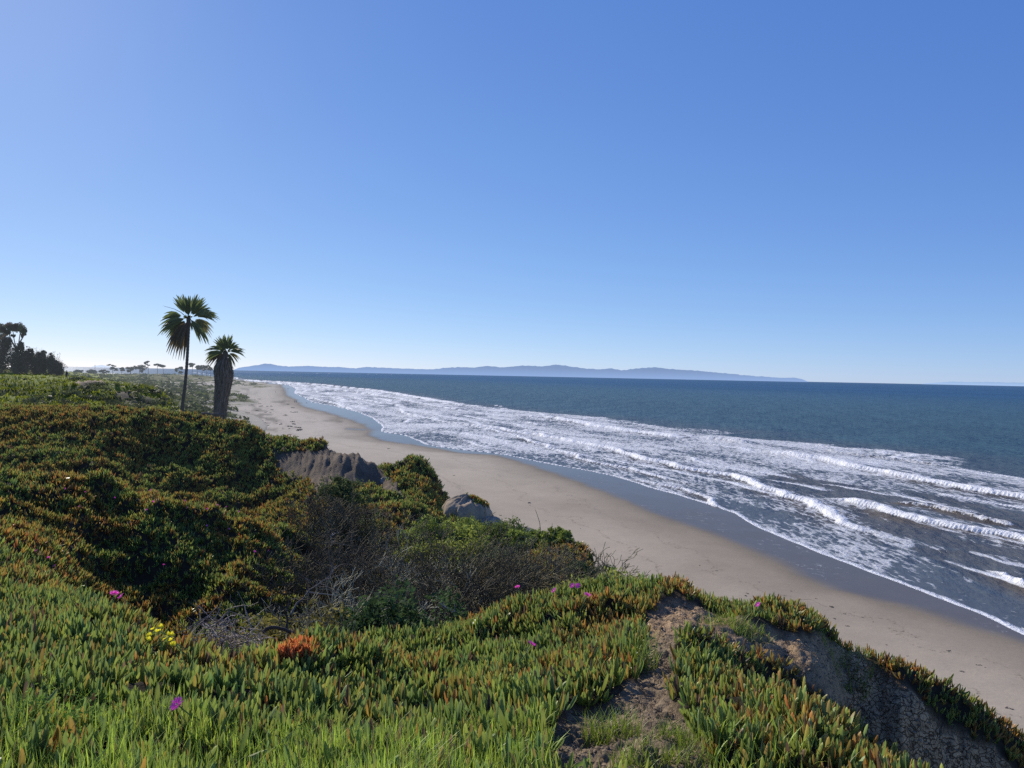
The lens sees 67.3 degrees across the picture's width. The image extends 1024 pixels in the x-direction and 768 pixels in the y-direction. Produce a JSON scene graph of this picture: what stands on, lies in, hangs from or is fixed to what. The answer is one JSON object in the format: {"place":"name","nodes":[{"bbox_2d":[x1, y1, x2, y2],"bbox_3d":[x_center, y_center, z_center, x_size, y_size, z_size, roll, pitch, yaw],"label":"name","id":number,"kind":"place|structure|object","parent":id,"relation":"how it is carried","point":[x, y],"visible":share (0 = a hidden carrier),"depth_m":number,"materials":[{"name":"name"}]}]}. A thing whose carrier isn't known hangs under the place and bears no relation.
{"place":"outdoors","nodes":[
{"label":"outdoors","id":0,"kind":"place"},
{"bbox_2d":[93,365,110,367],"bbox_3d":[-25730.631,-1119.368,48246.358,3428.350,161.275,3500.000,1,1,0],"label":"island hills","id":1,"kind":"structure","parent":0,"point":[104,366],"depth_m":47926.93,"materials":[{"name":"grey"}]},
{"bbox_2d":[0,658,618,767],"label":"grass","id":2,"kind":"structure","parent":0,"point":[394,741],"depth_m":3.75,"materials":[{"name":"green plant"}]},
{"bbox_2d":[170,696,199,720],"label":"pink flower","id":3,"kind":"object","parent":2,"relation":"on","point":[175,704],"visible":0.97,"depth_m":3.88,"materials":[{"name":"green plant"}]},
{"bbox_2d":[0,370,1023,767],"bbox_3d":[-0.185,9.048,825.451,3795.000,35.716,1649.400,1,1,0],"label":"bluff","id":4,"kind":"structure","parent":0,"point":[312,466],"depth_m":8.06,"materials":[{"name":"green plant"}]},
{"bbox_2d":[0,332,13,372],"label":"grove tree","id":5,"kind":"object","parent":4,"relation":"on","point":[5,343],"visible":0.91,"depth_m":237.33,"materials":[{"name":"green plant"}]},
{"bbox_2d":[0,322,26,346],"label":"eucalyptus tree","id":6,"kind":"object","parent":4,"relation":"on","point":[7,328],"visible":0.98,"depth_m":244.44,"materials":[{"name":"green plant"}]},
{"bbox_2d":[3,342,27,373],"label":"grove tree","id":7,"kind":"object","parent":4,"relation":"on","point":[14,357],"visible":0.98,"depth_m":234.91,"materials":[{"name":"green plant"}]},
{"bbox_2d":[19,346,37,373],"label":"grove tree","id":8,"kind":"object","parent":4,"relation":"on","point":[29,361],"visible":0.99,"depth_m":236.32,"materials":[{"name":"green plant"}]},
{"bbox_2d":[14,395,49,404],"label":"bush","id":9,"kind":"object","parent":4,"relation":"on","point":[39,399],"visible":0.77,"depth_m":78.51,"materials":[{"name":"green plant"}]},
{"bbox_2d":[31,351,45,374],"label":"grove tree","id":10,"kind":"object","parent":4,"relation":"on","point":[40,367],"visible":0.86,"depth_m":239.38,"materials":[{"name":"green plant"}]},
{"bbox_2d":[41,350,47,373],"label":"grove tree","id":11,"kind":"object","parent":4,"relation":"on","point":[44,359],"visible":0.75,"depth_m":241.48,"materials":[{"name":"green plant"}]},
{"bbox_2d":[34,351,60,369],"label":"bare tree","id":12,"kind":"object","parent":4,"relation":"on","point":[49,357],"visible":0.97,"depth_m":238.44,"materials":[{"name":"grey plant"}]},
{"bbox_2d":[45,352,54,374],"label":"grove tree","id":13,"kind":"object","parent":4,"relation":"on","point":[50,364],"visible":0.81,"depth_m":239.11,"materials":[{"name":"green plant"}]},
{"bbox_2d":[53,360,63,375],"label":"grove tree","id":14,"kind":"object","parent":4,"relation":"on","point":[60,371],"visible":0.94,"depth_m":237.58,"materials":[{"name":"green plant"}]},
{"bbox_2d":[55,397,74,404],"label":"bush","id":15,"kind":"object","parent":4,"relation":"on","point":[63,401],"visible":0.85,"depth_m":79.67,"materials":[{"name":"green plant"}]},
{"bbox_2d":[67,376,90,379],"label":"bush","id":16,"kind":"object","parent":4,"relation":"on","point":[75,378],"visible":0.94,"depth_m":153.16,"materials":[{"name":"green plant"}]},
{"bbox_2d":[83,394,99,399],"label":"bush","id":17,"kind":"object","parent":4,"relation":"on","point":[93,396],"visible":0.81,"depth_m":84.24,"materials":[{"name":"green plant"}]},
{"bbox_2d":[86,369,97,372],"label":"bush","id":18,"kind":"object","parent":4,"relation":"on","point":[91,371],"visible":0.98,"depth_m":1118.15,"materials":[{"name":"green plant"}]},
{"bbox_2d":[0,370,186,411],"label":"meadow grass","id":19,"kind":"structure","parent":4,"relation":"on","point":[61,380],"depth_m":99.76,"materials":[{"name":"green plant"}]},
{"bbox_2d":[83,381,112,385],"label":"bush","id":20,"kind":"object","parent":4,"relation":"on","point":[97,383],"visible":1,"depth_m":93.49,"materials":[{"name":"green plant"}]},
{"bbox_2d":[98,369,109,373],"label":"bush","id":21,"kind":"object","parent":4,"relation":"on","point":[102,371],"visible":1,"depth_m":1118.61,"materials":[{"name":"green plant"}]},
{"bbox_2d":[107,364,117,373],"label":"cypress tree","id":22,"kind":"object","parent":4,"relation":"on","point":[113,367],"visible":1,"depth_m":1119.20,"materials":[{"name":"green plant"}]},
{"bbox_2d":[104,397,128,404],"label":"bush","id":23,"kind":"object","parent":4,"relation":"on","point":[113,402],"visible":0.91,"depth_m":79.29,"materials":[{"name":"green plant"}]},
{"bbox_2d":[0,369,256,422],"bbox_3d":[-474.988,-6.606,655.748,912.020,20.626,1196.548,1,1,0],"label":"scrub","id":24,"kind":"object","parent":4,"relation":"on","point":[203,393],"visible":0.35,"depth_m":279.59,"materials":[{"name":"green plant"}]},
{"bbox_2d":[125,366,133,372],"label":"cypress tree","id":25,"kind":"object","parent":4,"relation":"on","point":[131,368],"visible":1,"depth_m":1117.30,"materials":[{"name":"green plant"}]},
{"bbox_2d":[134,364,146,373],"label":"cypress tree","id":26,"kind":"object","parent":4,"relation":"on","point":[141,368],"visible":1,"depth_m":1118.39,"materials":[{"name":"green plant"}]},
{"bbox_2d":[142,398,162,404],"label":"bush","id":27,"kind":"object","parent":4,"relation":"on","point":[153,402],"visible":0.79,"depth_m":87.63,"materials":[{"name":"green plant"}]},
{"bbox_2d":[2,661,336,750],"bbox_3d":[-1.820,1.822,4.348,1.829,0.613,1.482,1,1,-31],"label":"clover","id":28,"kind":"object","parent":4,"relation":"on","point":[65,713],"visible":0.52,"depth_m":3.95,"materials":[{"name":"green plant"}]},
{"bbox_2d":[175,367,182,374],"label":"cypress tree","id":29,"kind":"object","parent":4,"relation":"on","point":[180,368],"visible":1,"depth_m":1118.90,"materials":[{"name":"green plant"}]},
{"bbox_2d":[157,294,219,412],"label":"palm tree","id":30,"kind":"object","parent":4,"relation":"on","point":[176,326],"visible":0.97,"depth_m":74.71,"materials":[{"name":"green plant"}]},
{"bbox_2d":[199,365,206,376],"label":"cypress tree","id":31,"kind":"object","parent":4,"relation":"on","point":[201,367],"visible":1,"depth_m":1119.20,"materials":[{"name":"green plant"}]},
{"bbox_2d":[201,412,226,414],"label":"fallen log","id":32,"kind":"object","parent":4,"relation":"on","point":[204,413],"visible":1,"depth_m":73.46,"materials":[{"name":"grey plant"}]},
{"bbox_2d":[204,334,245,419],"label":"palm tree","id":33,"kind":"object","parent":4,"relation":"on","point":[223,372],"visible":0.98,"depth_m":74.47,"materials":[{"name":"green plant"}]},
{"bbox_2d":[173,591,277,656],"bbox_3d":[-2.981,2.932,7.956,1.613,1.541,1.368,1,1,0],"label":"brush pile","id":34,"kind":"object","parent":4,"relation":"on","point":[230,641],"visible":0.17,"depth_m":7.96,"materials":[{"name":"plant"}]},
{"bbox_2d":[0,402,465,570],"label":"ice plant","id":35,"kind":"object","parent":4,"relation":"on","point":[52,445],"visible":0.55,"depth_m":34.12,"materials":[{"name":"green plant"}]},
{"bbox_2d":[216,599,351,650],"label":"shrub","id":36,"kind":"object","parent":4,"relation":"on","point":[275,632],"visible":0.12,"depth_m":10.31,"materials":[{"name":"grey plant"}]},
{"bbox_2d":[260,578,318,628],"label":"dead branch","id":37,"kind":"object","parent":4,"relation":"on","point":[286,615],"visible":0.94,"depth_m":9.06,"materials":[{"name":"wood"}]},
{"bbox_2d":[262,625,326,639],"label":"dead branch","id":38,"kind":"object","parent":4,"relation":"on","point":[277,628],"visible":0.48,"depth_m":8.30,"materials":[{"name":"brown wood"}]},
{"bbox_2d":[276,634,319,659],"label":"ice plant","id":39,"kind":"object","parent":4,"relation":"on","point":[282,648],"visible":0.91,"depth_m":5.87,"materials":[{"name":"orange plant"}]},
{"bbox_2d":[248,590,357,642],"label":"dead shrub","id":40,"kind":"object","parent":4,"relation":"on","point":[306,619],"visible":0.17,"depth_m":10.31,"materials":[{"name":"plant"}]},
{"bbox_2d":[0,466,608,644],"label":"ice plant","id":41,"kind":"object","parent":4,"relation":"on","point":[31,531],"visible":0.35,"depth_m":15.78,"materials":[{"name":"green plant"}]},
{"bbox_2d":[268,487,361,557],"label":"dead shrub","id":42,"kind":"object","parent":4,"relation":"on","point":[310,518],"visible":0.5,"depth_m":20.89,"materials":[{"name":"plant"}]},
{"bbox_2d":[231,503,405,621],"bbox_3d":[-3.994,3.965,15.701,3.612,2.896,3.526,2,1,29],"label":"dead shrub","id":43,"kind":"object","parent":4,"relation":"on","point":[339,549],"visible":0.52,"depth_m":15.27,"materials":[{"name":"plant"}]},
{"bbox_2d":[290,550,351,615],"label":"dead branch","id":44,"kind":"object","parent":4,"relation":"on","point":[293,609],"visible":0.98,"depth_m":10.01,"materials":[{"name":"wood"}]},
{"bbox_2d":[313,474,373,509],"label":"shrub","id":45,"kind":"object","parent":4,"relation":"on","point":[340,490],"visible":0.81,"depth_m":25.81,"materials":[{"name":"green plant"}]},
{"bbox_2d":[309,591,386,604],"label":"dead branch","id":46,"kind":"object","parent":4,"relation":"on","point":[331,595],"visible":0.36,"depth_m":11.80,"materials":[{"name":"wood"}]},
{"bbox_2d":[320,516,380,547],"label":"shrub","id":47,"kind":"object","parent":4,"relation":"on","point":[365,534],"visible":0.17,"depth_m":21.60,"materials":[{"name":"brown plant"}]},
{"bbox_2d":[298,483,407,572],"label":"dead shrub","id":48,"kind":"object","parent":4,"relation":"on","point":[357,514],"visible":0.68,"depth_m":20.42,"materials":[{"name":"plant"}]},
{"bbox_2d":[288,567,444,630],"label":"dead shrub","id":49,"kind":"object","parent":4,"relation":"on","point":[341,581],"visible":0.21,"depth_m":10.94,"materials":[{"name":"plant"}]},
{"bbox_2d":[272,513,477,628],"bbox_3d":[-2.455,3.826,14.451,3.741,2.594,3.737,1,1,0],"label":"dead shrub","id":50,"kind":"object","parent":4,"relation":"on","point":[375,572],"visible":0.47,"depth_m":14.48,"materials":[{"name":"plant"}]},
{"bbox_2d":[380,476,389,483],"bbox_3d":[-5.596,4.244,34.047,0.669,0.372,0.708,1,1,0],"label":"rock","id":51,"kind":"object","parent":4,"relation":"on","point":[382,479],"visible":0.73,"depth_m":33.87,"materials":[{"name":"stone"}]},
{"bbox_2d":[316,500,459,603],"bbox_3d":[-3.008,4.237,18.255,3.981,3.087,3.674,1,1,21],"label":"dead shrub","id":52,"kind":"object","parent":4,"relation":"on","point":[354,547],"visible":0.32,"depth_m":18.00,"materials":[{"name":"plant"}]},
{"bbox_2d":[331,574,469,633],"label":"shrub","id":53,"kind":"object","parent":4,"relation":"on","point":[371,614],"visible":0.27,"depth_m":10.08,"materials":[{"name":"green plant"}]},
{"bbox_2d":[346,524,505,619],"bbox_3d":[-1.620,4.188,14.230,4.088,3.217,3.322,1,1,26],"label":"dead shrub","id":54,"kind":"object","parent":4,"relation":"on","point":[406,575],"visible":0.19,"depth_m":14.13,"materials":[{"name":"brown plant"}]},
{"bbox_2d":[390,514,466,562],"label":"shrub","id":55,"kind":"object","parent":4,"relation":"on","point":[432,521],"visible":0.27,"depth_m":22.75,"materials":[{"name":"green plant"}]},
{"bbox_2d":[372,519,494,610],"bbox_3d":[-1.683,4.372,18.637,3.334,2.130,2.955,1,1,-33],"label":"shrub","id":56,"kind":"object","parent":4,"relation":"on","point":[449,544],"visible":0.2,"depth_m":18.55,"materials":[{"name":"green plant"}]},
{"bbox_2d":[389,519,485,595],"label":"dead shrub","id":57,"kind":"object","parent":4,"relation":"on","point":[424,532],"visible":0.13,"depth_m":19.22,"materials":[{"name":"brown plant"}]},
{"bbox_2d":[375,534,541,626],"bbox_3d":[-0.917,4.201,12.678,3.310,3.567,3.251,1,1,12],"label":"dead shrub","id":58,"kind":"object","parent":4,"relation":"on","point":[441,585],"visible":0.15,"depth_m":12.66,"materials":[{"name":"brown plant"}]},
{"bbox_2d":[441,494,493,522],"bbox_3d":[-1.754,5.112,30.062,2.204,1.614,2.033,1,1,0],"label":"sandstone mound","id":59,"kind":"object","parent":4,"relation":"on","point":[463,505],"visible":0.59,"depth_m":29.36,"materials":[{"name":"grey stone"}]},
{"bbox_2d":[466,492,488,507],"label":"ice plant","id":60,"kind":"object","parent":59,"relation":"on","point":[478,499],"visible":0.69,"depth_m":29.80,"materials":[{"name":"green plant"}]},
{"bbox_2d":[358,511,580,620],"bbox_3d":[-0.792,4.417,13.541,3.766,4.324,4.034,1,1,-13],"label":"dead shrub","id":61,"kind":"object","parent":4,"relation":"on","point":[470,562],"visible":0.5,"depth_m":13.71,"materials":[{"name":"brown plant"}]},
{"bbox_2d":[0,611,943,767],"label":"ice plant","id":62,"kind":"object","parent":4,"relation":"on","point":[78,646],"visible":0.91,"depth_m":4.60,"materials":[{"name":"green plant"}]},
{"bbox_2d":[155,629,162,650],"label":"yellow flower","id":63,"kind":"object","parent":62,"relation":"on","point":[157,630],"visible":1,"depth_m":5.70,"materials":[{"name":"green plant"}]},
{"bbox_2d":[155,631,174,646],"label":"yellow flower","id":64,"kind":"object","parent":62,"relation":"on","point":[172,633],"visible":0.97,"depth_m":5.69,"materials":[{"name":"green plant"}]},
{"bbox_2d":[170,641,175,651],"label":"yellow flower","id":65,"kind":"object","parent":62,"relation":"on","point":[172,643],"visible":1,"depth_m":5.50,"materials":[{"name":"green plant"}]},
{"bbox_2d":[521,641,535,660],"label":"pink flower","id":66,"kind":"object","parent":62,"relation":"on","point":[532,643],"visible":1,"depth_m":6.01,"materials":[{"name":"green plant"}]},
{"bbox_2d":[449,515,505,553],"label":"shrub","id":67,"kind":"object","parent":4,"relation":"on","point":[477,524],"visible":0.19,"depth_m":23.03,"materials":[{"name":"green plant"}]},
{"bbox_2d":[461,534,516,559],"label":"dead shrub","id":68,"kind":"object","parent":4,"relation":"on","point":[490,540],"visible":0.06,"depth_m":19.78,"materials":[{"name":"brown plant"}]},
{"bbox_2d":[481,516,500,528],"bbox_3d":[-0.763,5.233,29.073,0.887,0.517,0.909,1,1,0],"label":"rock","id":69,"kind":"object","parent":4,"relation":"on","point":[492,518],"visible":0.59,"depth_m":28.87,"materials":[{"name":"stone"}]},
{"bbox_2d":[468,515,530,554],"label":"shrub","id":70,"kind":"object","parent":4,"relation":"on","point":[506,525],"visible":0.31,"depth_m":23.51,"materials":[{"name":"green plant"}]},
{"bbox_2d":[449,544,550,594],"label":"shrub","id":71,"kind":"object","parent":4,"relation":"on","point":[473,555],"visible":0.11,"depth_m":17.82,"materials":[{"name":"brown plant"}]},
{"bbox_2d":[430,527,572,618],"bbox_3d":[0.054,4.157,15.335,3.630,2.566,3.431,2,1,43],"label":"dead shrub","id":72,"kind":"object","parent":4,"relation":"on","point":[509,569],"visible":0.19,"depth_m":15.24,"materials":[{"name":"plant"}]},
{"bbox_2d":[0,563,1023,767],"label":"ice plant","id":73,"kind":"object","parent":4,"relation":"on","point":[50,600],"visible":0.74,"depth_m":7.60,"materials":[{"name":"green plant"}]},
{"bbox_2d":[110,590,118,613],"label":"pink flower","id":74,"kind":"object","parent":73,"relation":"on","point":[115,592],"visible":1,"depth_m":6.63,"materials":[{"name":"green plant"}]},
{"bbox_2d":[501,527,545,553],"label":"shrub","id":75,"kind":"object","parent":4,"relation":"on","point":[532,532],"visible":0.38,"depth_m":21.98,"materials":[{"name":"green plant"}]},
{"bbox_2d":[480,530,606,607],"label":"dead shrub","id":76,"kind":"object","parent":4,"relation":"on","point":[546,565],"visible":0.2,"depth_m":15.41,"materials":[{"name":"plant"}]},
{"bbox_2d":[539,525,573,548],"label":"shrub","id":77,"kind":"object","parent":4,"relation":"on","point":[560,533],"visible":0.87,"depth_m":19.35,"materials":[{"name":"green plant"}]},
{"bbox_2d":[566,560,613,581],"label":"shrub","id":78,"kind":"object","parent":4,"relation":"on","point":[585,566],"visible":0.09,"depth_m":16.86,"materials":[{"name":"brown plant"}]},
{"bbox_2d":[534,538,649,588],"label":"dead shrub","id":79,"kind":"object","parent":4,"relation":"on","point":[589,570],"visible":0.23,"depth_m":14.37,"materials":[{"name":"plant"}]},
{"bbox_2d":[550,566,646,590],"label":"shrub","id":80,"kind":"object","parent":4,"relation":"on","point":[610,571],"visible":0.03,"depth_m":13.26,"materials":[{"name":"green plant"}]},
{"bbox_2d":[565,701,645,748],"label":"grass tuft","id":81,"kind":"object","parent":4,"relation":"on","point":[603,728],"visible":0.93,"depth_m":4.30,"materials":[{"name":"green plant"}]},
{"bbox_2d":[417,613,822,767],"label":"grass","id":82,"kind":"structure","parent":4,"relation":"on","point":[762,723],"depth_m":4.61,"materials":[{"name":"green plant"}]},
{"bbox_2d":[610,627,664,674],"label":"grass tuft","id":83,"kind":"object","parent":4,"relation":"on","point":[645,647],"visible":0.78,"depth_m":5.71,"materials":[{"name":"green plant"}]},
{"bbox_2d":[605,723,682,767],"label":"grass tuft","id":84,"kind":"object","parent":4,"relation":"on","point":[632,750],"visible":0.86,"depth_m":3.78,"materials":[{"name":"green plant"}]},
{"bbox_2d":[652,716,707,745],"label":"grass tuft","id":85,"kind":"object","parent":4,"relation":"on","point":[663,731],"visible":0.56,"depth_m":4.00,"materials":[{"name":"green plant"}]},
{"bbox_2d":[659,714,740,767],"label":"grass tuft","id":86,"kind":"object","parent":4,"relation":"on","point":[701,752],"visible":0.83,"depth_m":3.78,"materials":[{"name":"green plant"}]},
{"bbox_2d":[695,609,761,640],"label":"grass tuft","id":87,"kind":"object","parent":4,"relation":"on","point":[706,621],"visible":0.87,"depth_m":7.22,"materials":[{"name":"green plant"}]},
{"bbox_2d":[725,616,773,643],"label":"grass tuft","id":88,"kind":"object","parent":4,"relation":"on","point":[748,629],"visible":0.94,"depth_m":7.12,"materials":[{"name":"green plant"}]},
{"bbox_2d":[552,598,979,767],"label":"litter","id":89,"kind":"object","parent":4,"relation":"on","point":[598,748],"visible":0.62,"depth_m":6.57,"materials":[{"name":"plant"}]},
{"bbox_2d":[675,704,857,767],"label":"grass","id":90,"kind":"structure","parent":89,"relation":"on","point":[720,763],"depth_m":3.66,"materials":[{"name":"green plant"}]},
{"bbox_2d":[806,604,885,701],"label":"grass tuft","id":91,"kind":"object","parent":4,"relation":"on","point":[835,667],"visible":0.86,"depth_m":8.07,"materials":[{"name":"plant"}]},
{"bbox_2d":[0,0,1023,383],"label":"sky","id":92,"kind":"structure","parent":0,"point":[807,190],"materials":[{"name":"blue"}]},
{"bbox_2d":[7,366,1023,634],"bbox_3d":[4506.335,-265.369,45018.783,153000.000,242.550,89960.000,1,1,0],"label":"sea","id":93,"kind":"structure","parent":0,"point":[919,486],"depth_m":256.84,"materials":[{"name":"blue liquid"}]},
{"bbox_2d":[235,364,807,381],"bbox_3d":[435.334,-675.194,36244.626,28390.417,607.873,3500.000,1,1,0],"label":"island hills","id":94,"kind":"structure","parent":0,"point":[569,371],"depth_m":35760.62,"materials":[{"name":"blue"}]},
{"bbox_2d":[233,379,1023,740],"bbox_3d":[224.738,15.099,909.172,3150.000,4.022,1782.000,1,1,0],"label":"beach","id":95,"kind":"structure","parent":0,"point":[727,551],"depth_m":98.79,"materials":[{"name":"beige sand"}]},
{"bbox_2d":[924,382,1023,385],"bbox_3d":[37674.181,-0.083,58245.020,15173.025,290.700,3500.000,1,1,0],"label":"island hills","id":96,"kind":"structure","parent":0,"point":[985,383],"depth_m":57816.48,"materials":[{"name":"blue"}]}
]}

